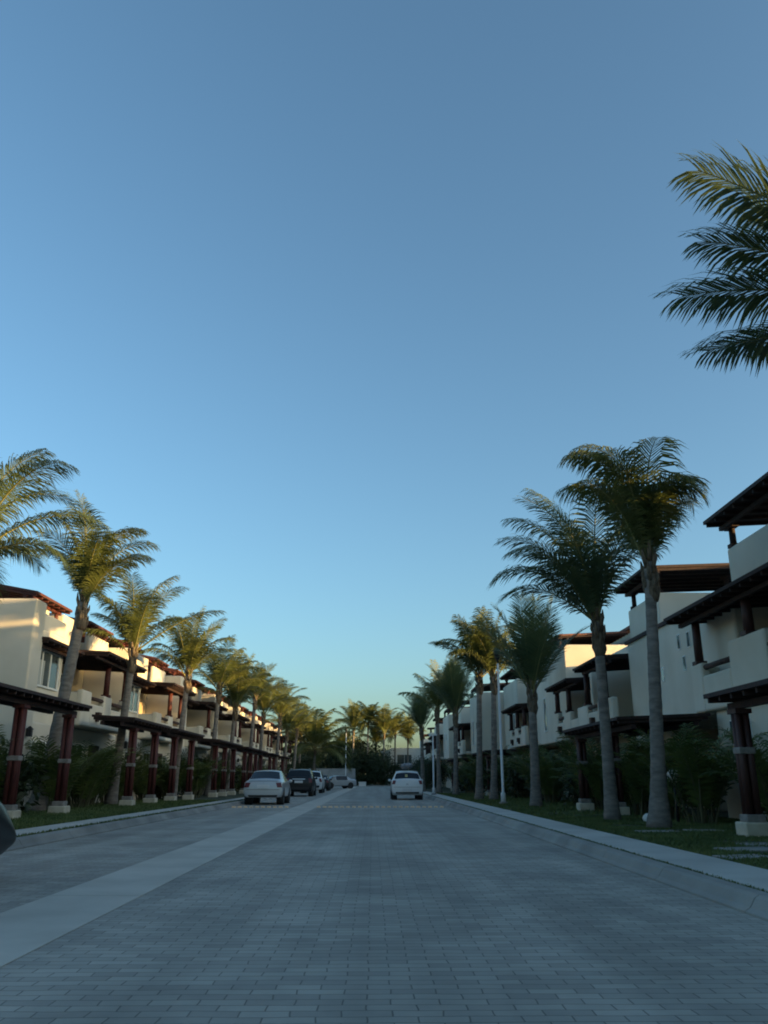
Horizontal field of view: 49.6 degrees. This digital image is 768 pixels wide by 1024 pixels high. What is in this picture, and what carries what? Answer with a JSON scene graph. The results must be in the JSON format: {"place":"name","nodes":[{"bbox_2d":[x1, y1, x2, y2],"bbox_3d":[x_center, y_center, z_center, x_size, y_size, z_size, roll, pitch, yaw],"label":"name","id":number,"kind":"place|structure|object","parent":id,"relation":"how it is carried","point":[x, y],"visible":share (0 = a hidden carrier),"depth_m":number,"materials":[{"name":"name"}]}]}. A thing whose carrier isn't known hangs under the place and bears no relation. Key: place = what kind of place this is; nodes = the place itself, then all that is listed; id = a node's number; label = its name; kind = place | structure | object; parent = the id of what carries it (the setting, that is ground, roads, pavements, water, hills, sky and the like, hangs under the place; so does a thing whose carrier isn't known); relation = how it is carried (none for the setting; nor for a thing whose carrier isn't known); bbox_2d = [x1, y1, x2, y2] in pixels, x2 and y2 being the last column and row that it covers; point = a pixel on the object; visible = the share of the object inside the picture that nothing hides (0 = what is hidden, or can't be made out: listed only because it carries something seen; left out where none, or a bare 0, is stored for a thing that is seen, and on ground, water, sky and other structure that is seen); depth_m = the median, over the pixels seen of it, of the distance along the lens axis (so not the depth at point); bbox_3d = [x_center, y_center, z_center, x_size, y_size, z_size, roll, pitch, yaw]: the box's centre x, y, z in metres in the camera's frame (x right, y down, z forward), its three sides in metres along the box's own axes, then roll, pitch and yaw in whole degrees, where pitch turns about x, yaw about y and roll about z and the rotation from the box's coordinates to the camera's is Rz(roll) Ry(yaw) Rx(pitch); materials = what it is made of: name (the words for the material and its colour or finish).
{"place":"outdoors","nodes":[
{"label":"outdoors","id":0,"kind":"place"},
{"bbox_2d":[15,797,243,835],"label":"sidewalk","id":1,"kind":"structure","parent":0,"point":[41,828],"depth_m":20.39,"materials":[{"name":"concrete"}]},
{"bbox_2d":[18,792,243,829],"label":"lawn","id":2,"kind":"structure","parent":0,"point":[220,798],"depth_m":45.28,"materials":[{"name":"green plant"}]},
{"bbox_2d":[0,724,27,788],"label":"areca shrub","id":3,"kind":"object","parent":2,"relation":"on","point":[3,760],"visible":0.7,"depth_m":20.95,"materials":[{"name":"green plant"}]},
{"bbox_2d":[0,736,49,812],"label":"leafy shrub","id":4,"kind":"object","parent":2,"relation":"on","point":[25,776],"visible":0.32,"depth_m":23.48,"materials":[{"name":"green plant"}]},
{"bbox_2d":[0,682,91,818],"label":"entrance pergola","id":5,"kind":"object","parent":2,"relation":"on","point":[22,701],"visible":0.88,"depth_m":21.15,"materials":[{"name":"brown wood"}]},
{"bbox_2d":[0,448,110,603],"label":"coconut palm","id":6,"kind":"object","parent":2,"relation":"on","point":[25,468],"visible":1,"depth_m":21.00,"materials":[{"name":"green plant"}]},
{"bbox_2d":[0,734,120,810],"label":"areca shrub","id":7,"kind":"object","parent":2,"relation":"on","point":[51,763],"visible":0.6,"depth_m":25.32,"materials":[{"name":"green plant"}]},
{"bbox_2d":[30,737,136,807],"bbox_3d":[-10.464,8.937,28.638,3.657,2.456,3.548,5,-18,-14],"label":"areca shrub","id":8,"kind":"object","parent":2,"relation":"on","point":[89,781],"visible":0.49,"depth_m":28.04,"materials":[{"name":"green plant"}]},
{"bbox_2d":[27,490,159,811],"bbox_3d":[-9.634,4.213,26.811,4.250,10.547,3.862,0,-18,-1],"label":"coconut palm","id":9,"kind":"object","parent":2,"relation":"on","point":[91,568],"visible":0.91,"depth_m":27.10,"materials":[{"name":"green plant"}]},
{"bbox_2d":[73,749,126,804],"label":"areca shrub","id":10,"kind":"object","parent":2,"relation":"on","point":[106,780],"visible":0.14,"depth_m":31.09,"materials":[{"name":"green plant"}]},
{"bbox_2d":[89,739,149,802],"bbox_3d":[-11.167,10.462,33.619,3.356,2.594,3.217,0,-18,-1],"label":"areca shrub","id":11,"kind":"object","parent":2,"relation":"on","point":[121,783],"visible":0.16,"depth_m":33.35,"materials":[{"name":"green plant"}]},
{"bbox_2d":[92,714,171,805],"bbox_3d":[-9.623,9.556,31.723,1.530,3.180,5.700,0,-18,-1],"label":"entrance pergola","id":12,"kind":"object","parent":2,"relation":"on","point":[133,726],"visible":0.94,"depth_m":30.79,"materials":[{"name":"brown wood"}]},
{"bbox_2d":[112,741,163,800],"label":"areca shrub","id":13,"kind":"object","parent":2,"relation":"on","point":[142,769],"visible":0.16,"depth_m":35.88,"materials":[{"name":"green plant"}]},
{"bbox_2d":[133,754,169,799],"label":"areca shrub","id":14,"kind":"object","parent":2,"relation":"on","point":[140,790],"visible":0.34,"depth_m":37.84,"materials":[{"name":"green plant"}]},
{"bbox_2d":[82,571,225,804],"bbox_3d":[-9.332,6.777,33.039,5.838,9.369,3.746,0,-18,-1],"label":"coconut palm","id":15,"kind":"object","parent":2,"relation":"on","point":[133,628],"visible":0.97,"depth_m":33.40,"materials":[{"name":"green plant"}]},
{"bbox_2d":[142,748,196,799],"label":"areca shrub","id":16,"kind":"object","parent":2,"relation":"on","point":[165,776],"visible":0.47,"depth_m":40.43,"materials":[{"name":"green plant"}]},
{"bbox_2d":[150,728,204,800],"bbox_3d":[-9.716,11.725,38.483,1.530,3.180,5.900,0,-18,-1],"label":"entrance pergola","id":17,"kind":"object","parent":2,"relation":"on","point":[174,734],"visible":0.88,"depth_m":37.58,"materials":[{"name":"brown wood"}]},
{"bbox_2d":[138,605,237,795],"bbox_3d":[-9.583,9.174,40.715,4.850,9.488,4.725,0,-18,-1],"label":"coconut palm","id":18,"kind":"object","parent":2,"relation":"on","point":[189,648],"visible":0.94,"depth_m":41.00,"materials":[{"name":"green plant"}]},
{"bbox_2d":[166,752,228,797],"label":"areca shrub","id":19,"kind":"object","parent":2,"relation":"on","point":[200,772],"visible":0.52,"depth_m":44.65,"materials":[{"name":"green plant"}]},
{"bbox_2d":[196,738,242,796],"bbox_3d":[-9.869,15.268,49.528,1.530,3.180,8.700,0,-18,-1],"label":"entrance pergola","id":20,"kind":"object","parent":2,"relation":"on","point":[224,745],"visible":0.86,"depth_m":49.42,"materials":[{"name":"brown wood"}]},
{"bbox_2d":[181,635,270,795],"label":"coconut palm","id":21,"kind":"object","parent":2,"relation":"on","point":[219,675],"visible":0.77,"depth_m":51.58,"materials":[{"name":"green plant"}]},
{"bbox_2d":[196,648,271,791],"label":"coconut palm","id":22,"kind":"object","parent":2,"relation":"on","point":[238,694],"visible":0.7,"depth_m":55.81,"materials":[{"name":"green plant"}]},
{"bbox_2d":[235,746,258,793],"bbox_3d":[-9.995,18.184,58.621,1.530,3.180,5.400,0,-18,-1],"label":"entrance pergola","id":23,"kind":"object","parent":2,"relation":"on","point":[244,750],"visible":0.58,"depth_m":57.83,"materials":[{"name":"brown wood"}]},
{"bbox_2d":[247,750,267,772],"bbox_3d":[-10.073,20.001,64.286,1.530,3.180,4.900,0,-18,-1],"label":"entrance pergola","id":24,"kind":"object","parent":2,"relation":"on","point":[260,753],"visible":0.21,"depth_m":63.55,"materials":[{"name":"brown wood"}]},
{"bbox_2d":[233,653,293,780],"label":"coconut palm","id":25,"kind":"object","parent":2,"relation":"on","point":[255,698],"visible":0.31,"depth_m":62.34,"materials":[{"name":"green plant"}]},
{"bbox_2d":[229,674,299,770],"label":"coconut palm","id":26,"kind":"object","parent":2,"relation":"on","point":[263,705],"visible":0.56,"depth_m":68.88,"materials":[{"name":"green plant"}]},
{"bbox_2d":[268,678,311,769],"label":"coconut palm","id":27,"kind":"object","parent":2,"relation":"on","point":[281,710],"visible":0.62,"depth_m":76.68,"materials":[{"name":"green plant"}]},
{"bbox_2d":[266,699,315,774],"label":"coconut palm","id":28,"kind":"object","parent":2,"relation":"on","point":[288,721],"visible":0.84,"depth_m":83.86,"materials":[{"name":"green plant"}]},
{"bbox_2d":[270,699,324,768],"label":"coconut palm","id":29,"kind":"object","parent":2,"relation":"on","point":[297,730],"visible":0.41,"depth_m":91.70,"materials":[{"name":"green plant"}]},
{"bbox_2d":[272,708,361,774],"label":"coconut palm","id":30,"kind":"object","parent":2,"relation":"on","point":[314,735],"visible":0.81,"depth_m":98.85,"materials":[{"name":"green plant"}]},
{"bbox_2d":[334,786,389,786],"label":"cross road","id":31,"kind":"structure","parent":0,"point":[365,786],"depth_m":125.68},
{"bbox_2d":[315,769,354,778],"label":"boundary wall","id":32,"kind":"structure","parent":31,"relation":"on","point":[332,772],"depth_m":126.84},
{"bbox_2d":[0,787,767,1023],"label":"road","id":33,"kind":"structure","parent":0,"point":[397,915],"depth_m":6.18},
{"bbox_2d":[0,802,15,854],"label":"parked car","id":34,"kind":"object","parent":33,"relation":"on","point":[7,835],"visible":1,"depth_m":9.54,"materials":[{"name":"black paint"}]},
{"bbox_2d":[5,792,299,851],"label":"kerb","id":35,"kind":"structure","parent":33,"relation":"on","point":[22,842],"depth_m":18.21,"materials":[{"name":"concrete"}]},
{"bbox_2d":[0,787,355,967],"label":"concrete strip","id":36,"kind":"object","parent":33,"relation":"on","point":[27,928],"visible":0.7,"depth_m":8.49,"materials":[{"name":"grey concrete"}]},
{"bbox_2d":[244,770,291,804],"bbox_3d":[-5.391,12.862,38.910,2.050,1.516,4.334,0,-18,-1],"label":"parked car","id":37,"kind":"object","parent":33,"relation":"on","point":[259,785],"visible":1,"depth_m":37.03,"materials":[{"name":"silver metal"}]},
{"bbox_2d":[286,768,317,795],"bbox_3d":[-5.637,18.431,56.733,2.130,1.814,4.484,0,-18,-1],"label":"parked suv","id":38,"kind":"object","parent":33,"relation":"on","point":[303,780],"visible":0.83,"depth_m":54.78,"materials":[{"name":"black paint"}]},
{"bbox_2d":[300,770,325,792],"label":"parked suv","id":39,"kind":"object","parent":33,"relation":"on","point":[320,784],"visible":0.41,"depth_m":67.31,"materials":[{"name":"white paint"}]},
{"bbox_2d":[325,775,356,788],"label":"parked car","id":40,"kind":"object","parent":33,"relation":"on","point":[343,781],"visible":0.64,"depth_m":99.36,"materials":[{"name":"silver metal"}]},
{"bbox_2d":[388,769,422,799],"bbox_3d":[1.260,15.597,47.617,2.050,1.625,3.817,0,-18,-1],"label":"parked car","id":41,"kind":"object","parent":33,"relation":"on","point":[407,782],"visible":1,"depth_m":45.91,"materials":[{"name":"white paint"}]},
{"bbox_2d":[423,794,767,921],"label":"kerb","id":42,"kind":"structure","parent":33,"relation":"on","point":[745,899],"depth_m":9.69,"materials":[{"name":"concrete"}]},
{"bbox_2d":[0,0,767,774],"label":"sky","id":43,"kind":"structure","parent":0,"point":[302,297],"materials":[{"name":"blue"}]},
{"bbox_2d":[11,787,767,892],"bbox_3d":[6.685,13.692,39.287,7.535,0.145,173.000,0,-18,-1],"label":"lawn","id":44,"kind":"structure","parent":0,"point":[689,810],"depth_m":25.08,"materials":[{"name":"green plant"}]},
{"bbox_2d":[399,687,445,791],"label":"coconut palm","id":45,"kind":"object","parent":44,"relation":"on","point":[419,714],"visible":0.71,"depth_m":66.13,"materials":[{"name":"green plant"}]},
{"bbox_2d":[418,758,450,788],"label":"leafy shrub","id":46,"kind":"object","parent":44,"relation":"on","point":[428,773],"visible":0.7,"depth_m":72.45,"materials":[{"name":"green plant"}]},
{"bbox_2d":[397,659,474,792],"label":"coconut palm","id":47,"kind":"object","parent":44,"relation":"on","point":[436,702],"visible":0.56,"depth_m":60.50,"materials":[{"name":"green plant"}]},
{"bbox_2d":[422,657,489,793],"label":"coconut palm","id":48,"kind":"object","parent":44,"relation":"on","point":[453,691],"visible":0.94,"depth_m":53.12,"materials":[{"name":"green plant"}]},
{"bbox_2d":[428,605,515,799],"bbox_3d":[4.776,9.373,41.574,5.185,9.614,5.594,0,-18,-1],"label":"coconut palm","id":49,"kind":"object","parent":44,"relation":"on","point":[479,793],"visible":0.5,"depth_m":41.56,"materials":[{"name":"green plant"}]},
{"bbox_2d":[450,754,497,792],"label":"areca shrub","id":50,"kind":"object","parent":44,"relation":"on","point":[473,781],"visible":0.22,"depth_m":57.33,"materials":[{"name":"green plant"}]},
{"bbox_2d":[434,610,525,799],"bbox_3d":[5.237,9.360,40.795,4.867,9.167,4.950,7,-19,-20],"label":"coconut palm","id":51,"kind":"object","parent":44,"relation":"on","point":[488,661],"visible":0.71,"depth_m":40.80,"materials":[{"name":"green plant"}]},
{"bbox_2d":[483,754,507,794],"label":"leafy shrub","id":52,"kind":"object","parent":44,"relation":"on","point":[486,777],"visible":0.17,"depth_m":48.14,"materials":[{"name":"green plant"}]},
{"bbox_2d":[472,748,527,795],"bbox_3d":[6.843,15.520,49.416,2.450,2.630,6.600,0,-18,-1],"label":"entrance pergola","id":53,"kind":"object","parent":44,"relation":"on","point":[487,756],"visible":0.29,"depth_m":48.07,"materials":[{"name":"brown wood"}]},
{"bbox_2d":[493,649,507,803],"bbox_3d":[4.785,8.758,34.227,0.380,6.230,0.380,0,-18,-1],"label":"street lamp","id":54,"kind":"object","parent":44,"relation":"on","point":[503,797],"visible":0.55,"depth_m":34.04,"materials":[{"name":"white metal"}]},
{"bbox_2d":[503,758,529,797],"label":"leafy shrub","id":55,"kind":"object","parent":44,"relation":"on","point":[515,780],"visible":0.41,"depth_m":42.52,"materials":[{"name":"green plant"}]},
{"bbox_2d":[472,586,589,806],"bbox_3d":[5.841,6.914,31.563,4.246,8.165,4.849,-13,-22,36],"label":"coconut palm","id":56,"kind":"object","parent":44,"relation":"on","point":[531,652],"visible":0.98,"depth_m":31.20,"materials":[{"name":"green plant"}]},
{"bbox_2d":[503,740,574,797],"bbox_3d":[7.262,12.128,38.972,3.702,2.694,3.816,4,-18,-12],"label":"areca shrub","id":57,"kind":"object","parent":44,"relation":"on","point":[523,772],"visible":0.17,"depth_m":38.89,"materials":[{"name":"green plant"}]},
{"bbox_2d":[514,748,567,802],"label":"areca shrub","id":58,"kind":"object","parent":44,"relation":"on","point":[550,786],"visible":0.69,"depth_m":34.35,"materials":[{"name":"green plant"}]},
{"bbox_2d":[488,486,664,819],"bbox_3d":[5.039,3.416,21.501,4.682,8.669,3.857,0,-18,-1],"label":"coconut palm","id":59,"kind":"object","parent":44,"relation":"on","point":[584,575],"visible":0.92,"depth_m":21.63,"materials":[{"name":"green plant"}]},
{"bbox_2d":[557,768,603,805],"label":"leafy shrub","id":60,"kind":"object","parent":44,"relation":"on","point":[569,792],"visible":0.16,"depth_m":30.44,"materials":[{"name":"green plant"}]},
{"bbox_2d":[545,740,622,808],"bbox_3d":[7.207,9.135,28.941,3.014,2.262,2.804,9,-20,-27],"label":"areca shrub","id":61,"kind":"object","parent":44,"relation":"on","point":[576,780],"visible":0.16,"depth_m":28.57,"materials":[{"name":"green plant"}]},
{"bbox_2d":[548,731,627,770],"bbox_3d":[8.110,10.021,32.679,3.419,2.860,3.567,-5,-18,14],"label":"areca shrub","id":62,"kind":"object","parent":44,"relation":"on","point":[563,747],"visible":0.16,"depth_m":32.55,"materials":[{"name":"green plant"}]},
{"bbox_2d":[557,732,638,809],"bbox_3d":[7.244,8.329,26.732,3.186,2.450,3.425,0,-18,1],"label":"areca shrub","id":63,"kind":"object","parent":44,"relation":"on","point":[595,782],"visible":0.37,"depth_m":26.55,"materials":[{"name":"green plant"}]},
{"bbox_2d":[591,728,649,814],"bbox_3d":[7.164,7.263,23.166,2.887,2.298,2.767,-10,-20,29],"label":"areca shrub","id":64,"kind":"object","parent":44,"relation":"on","point":[634,792],"visible":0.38,"depth_m":22.76,"materials":[{"name":"green plant"}]},
{"bbox_2d":[552,436,711,827],"bbox_3d":[5.827,2.545,18.445,3.586,8.512,3.746,0,-18,-1],"label":"coconut palm","id":65,"kind":"object","parent":44,"relation":"on","point":[647,517],"visible":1,"depth_m":18.69,"materials":[{"name":"green plant"}]},
{"bbox_2d":[562,713,710,814],"bbox_3d":[7.191,7.442,24.232,2.450,2.630,6.500,0,-18,-1],"label":"entrance pergola","id":66,"kind":"object","parent":44,"relation":"on","point":[618,727],"visible":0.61,"depth_m":23.28,"materials":[{"name":"brown wood"}]},
{"bbox_2d":[613,722,727,819],"bbox_3d":[7.118,6.385,20.671,3.384,2.448,3.148,13,-22,-35],"label":"areca shrub","id":67,"kind":"object","parent":44,"relation":"on","point":[646,778],"visible":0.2,"depth_m":20.61,"materials":[{"name":"green plant"}]},
{"bbox_2d":[618,722,767,823],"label":"areca shrub","id":68,"kind":"object","parent":44,"relation":"on","point":[701,792],"visible":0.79,"depth_m":18.48,"materials":[{"name":"green plant"}]},
{"bbox_2d":[648,142,767,375],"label":"coconut palm","id":69,"kind":"object","parent":44,"relation":"on","point":[753,301],"visible":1,"depth_m":10.58,"materials":[{"name":"green plant"}]},
{"bbox_2d":[687,727,767,821],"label":"areca shrub","id":70,"kind":"object","parent":44,"relation":"on","point":[761,763],"visible":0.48,"depth_m":16.84,"materials":[{"name":"green plant"}]},
{"bbox_2d":[703,678,767,836],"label":"entrance pergola","id":71,"kind":"object","parent":44,"relation":"on","point":[743,698],"visible":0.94,"depth_m":14.92,"materials":[{"name":"brown wood"}]},
{"bbox_2d":[381,734,430,784],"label":"white house","id":72,"kind":"structure","parent":0,"point":[401,754],"depth_m":141.45,"materials":[{"name":"paint"}]},
{"bbox_2d":[423,791,767,891],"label":"sidewalk","id":73,"kind":"structure","parent":0,"point":[744,874],"depth_m":11.41,"materials":[{"name":"concrete"}]},
{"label":"lawn","id":74,"kind":"structure","parent":0,"visible":0},
{"bbox_2d":[315,740,348,768],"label":"leafy shrub","id":75,"kind":"object","parent":74,"relation":"on","point":[330,762],"visible":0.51,"depth_m":133.44,"materials":[{"name":"green plant"}]},
{"bbox_2d":[329,724,359,768],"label":"coconut palm","id":76,"kind":"object","parent":74,"relation":"on","point":[342,735],"visible":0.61,"depth_m":135.52,"materials":[{"name":"green plant"}]},
{"bbox_2d":[338,732,370,773],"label":"palm tree","id":77,"kind":"object","parent":74,"relation":"on","point":[357,743],"visible":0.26,"depth_m":136.15,"materials":[{"name":"green plant"}]},
{"bbox_2d":[332,698,376,768],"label":"coconut palm","id":78,"kind":"object","parent":74,"relation":"on","point":[355,717],"visible":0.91,"depth_m":133.53,"materials":[{"name":"green plant"}]},
{"bbox_2d":[342,747,368,775],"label":"leafy shrub","id":79,"kind":"object","parent":74,"relation":"on","point":[356,762],"visible":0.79,"depth_m":131.66,"materials":[{"name":"green plant"}]},
{"bbox_2d":[348,701,388,752],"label":"coconut palm","id":80,"kind":"object","parent":74,"relation":"on","point":[373,707],"visible":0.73,"depth_m":135.41,"materials":[{"name":"green plant"}]},
{"bbox_2d":[355,750,389,781],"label":"leafy shrub","id":81,"kind":"object","parent":74,"relation":"on","point":[370,765],"visible":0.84,"depth_m":131.16,"materials":[{"name":"green plant"}]},
{"bbox_2d":[352,739,394,782],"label":"leafy shrub","id":82,"kind":"object","parent":74,"relation":"on","point":[375,748],"visible":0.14,"depth_m":137.47,"materials":[{"name":"green plant"}]},
{"bbox_2d":[364,703,408,760],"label":"coconut palm","id":83,"kind":"object","parent":74,"relation":"on","point":[385,723],"visible":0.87,"depth_m":134.55,"materials":[{"name":"green plant"}]},
{"bbox_2d":[372,711,415,764],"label":"coconut palm","id":84,"kind":"object","parent":74,"relation":"on","point":[392,733],"visible":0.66,"depth_m":138.09,"materials":[{"name":"green plant"}]},
{"bbox_2d":[394,711,425,762],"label":"coconut palm","id":85,"kind":"object","parent":74,"relation":"on","point":[414,728],"visible":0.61,"depth_m":139.81,"materials":[{"name":"green plant"}]},
{"bbox_3d":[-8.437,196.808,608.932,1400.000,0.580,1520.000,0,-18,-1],"label":"ground","id":86,"kind":"structure","parent":0,"visible":0},
{"bbox_2d":[0,584,146,808],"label":"townhouse","id":87,"kind":"structure","parent":86,"relation":"on","point":[35,635],"depth_m":29.09,"materials":[{"name":"paint"}]},
{"bbox_2d":[37,649,60,690],"bbox_3d":[-11.769,5.474,28.933,0.115,1.270,2.410,0,-18,-1],"label":"window","id":88,"kind":"structure","parent":87,"relation":"in","point":[49,661],"depth_m":29.21,"materials":[{"name":"white glass"}]},
{"bbox_2d":[81,633,196,799],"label":"townhouse","id":89,"kind":"structure","parent":86,"relation":"on","point":[152,682],"depth_m":40.59,"materials":[{"name":"paint"}]},
{"bbox_2d":[129,684,139,713],"bbox_3d":[-11.911,8.772,39.216,0.115,1.270,2.410,0,-18,-1],"label":"window","id":90,"kind":"structure","parent":89,"relation":"in","point":[134,699],"depth_m":39.76,"materials":[{"name":"glass"}]},
{"bbox_2d":[145,664,227,796],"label":"townhouse","id":91,"kind":"structure","parent":86,"relation":"on","point":[157,703],"depth_m":50.46,"materials":[{"name":"paint"}]},
{"bbox_2d":[186,685,249,766],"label":"townhouse","id":92,"kind":"structure","parent":86,"relation":"on","point":[195,718],"depth_m":58.19,"materials":[{"name":"paint"}]},
{"bbox_2d":[218,701,266,767],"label":"townhouse","id":93,"kind":"structure","parent":86,"relation":"on","point":[224,728],"depth_m":70.05,"materials":[{"name":"paint"}]},
{"bbox_2d":[240,710,276,767],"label":"townhouse","id":94,"kind":"structure","parent":86,"relation":"on","point":[245,734],"depth_m":81.61,"materials":[{"name":"paint"}]},
{"bbox_2d":[259,719,284,767],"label":"townhouse","id":95,"kind":"structure","parent":86,"relation":"on","point":[282,738],"depth_m":92.23,"materials":[{"name":"paint"}]},
{"bbox_2d":[424,721,447,787],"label":"townhouse","id":96,"kind":"structure","parent":86,"relation":"on","point":[428,746],"depth_m":104.12,"materials":[{"name":"paint"}]},
{"bbox_2d":[428,707,469,789],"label":"townhouse","id":97,"kind":"structure","parent":86,"relation":"on","point":[446,743],"depth_m":81.14,"materials":[{"name":"paint"}]},
{"bbox_2d":[448,682,524,763],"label":"townhouse","id":98,"kind":"structure","parent":86,"relation":"on","point":[467,732],"depth_m":63.19,"materials":[{"name":"paint"}]},
{"bbox_2d":[499,625,630,796],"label":"townhouse","id":99,"kind":"structure","parent":86,"relation":"on","point":[578,652],"depth_m":45.15,"materials":[{"name":"paint"}]},
{"bbox_2d":[545,646,727,810],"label":"townhouse","id":100,"kind":"structure","parent":86,"relation":"on","point":[619,688],"depth_m":35.49,"materials":[{"name":"paint"}]},
{"bbox_2d":[614,472,767,821],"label":"townhouse","id":101,"kind":"structure","parent":86,"relation":"on","point":[716,640],"depth_m":22.35,"materials":[{"name":"paint"}]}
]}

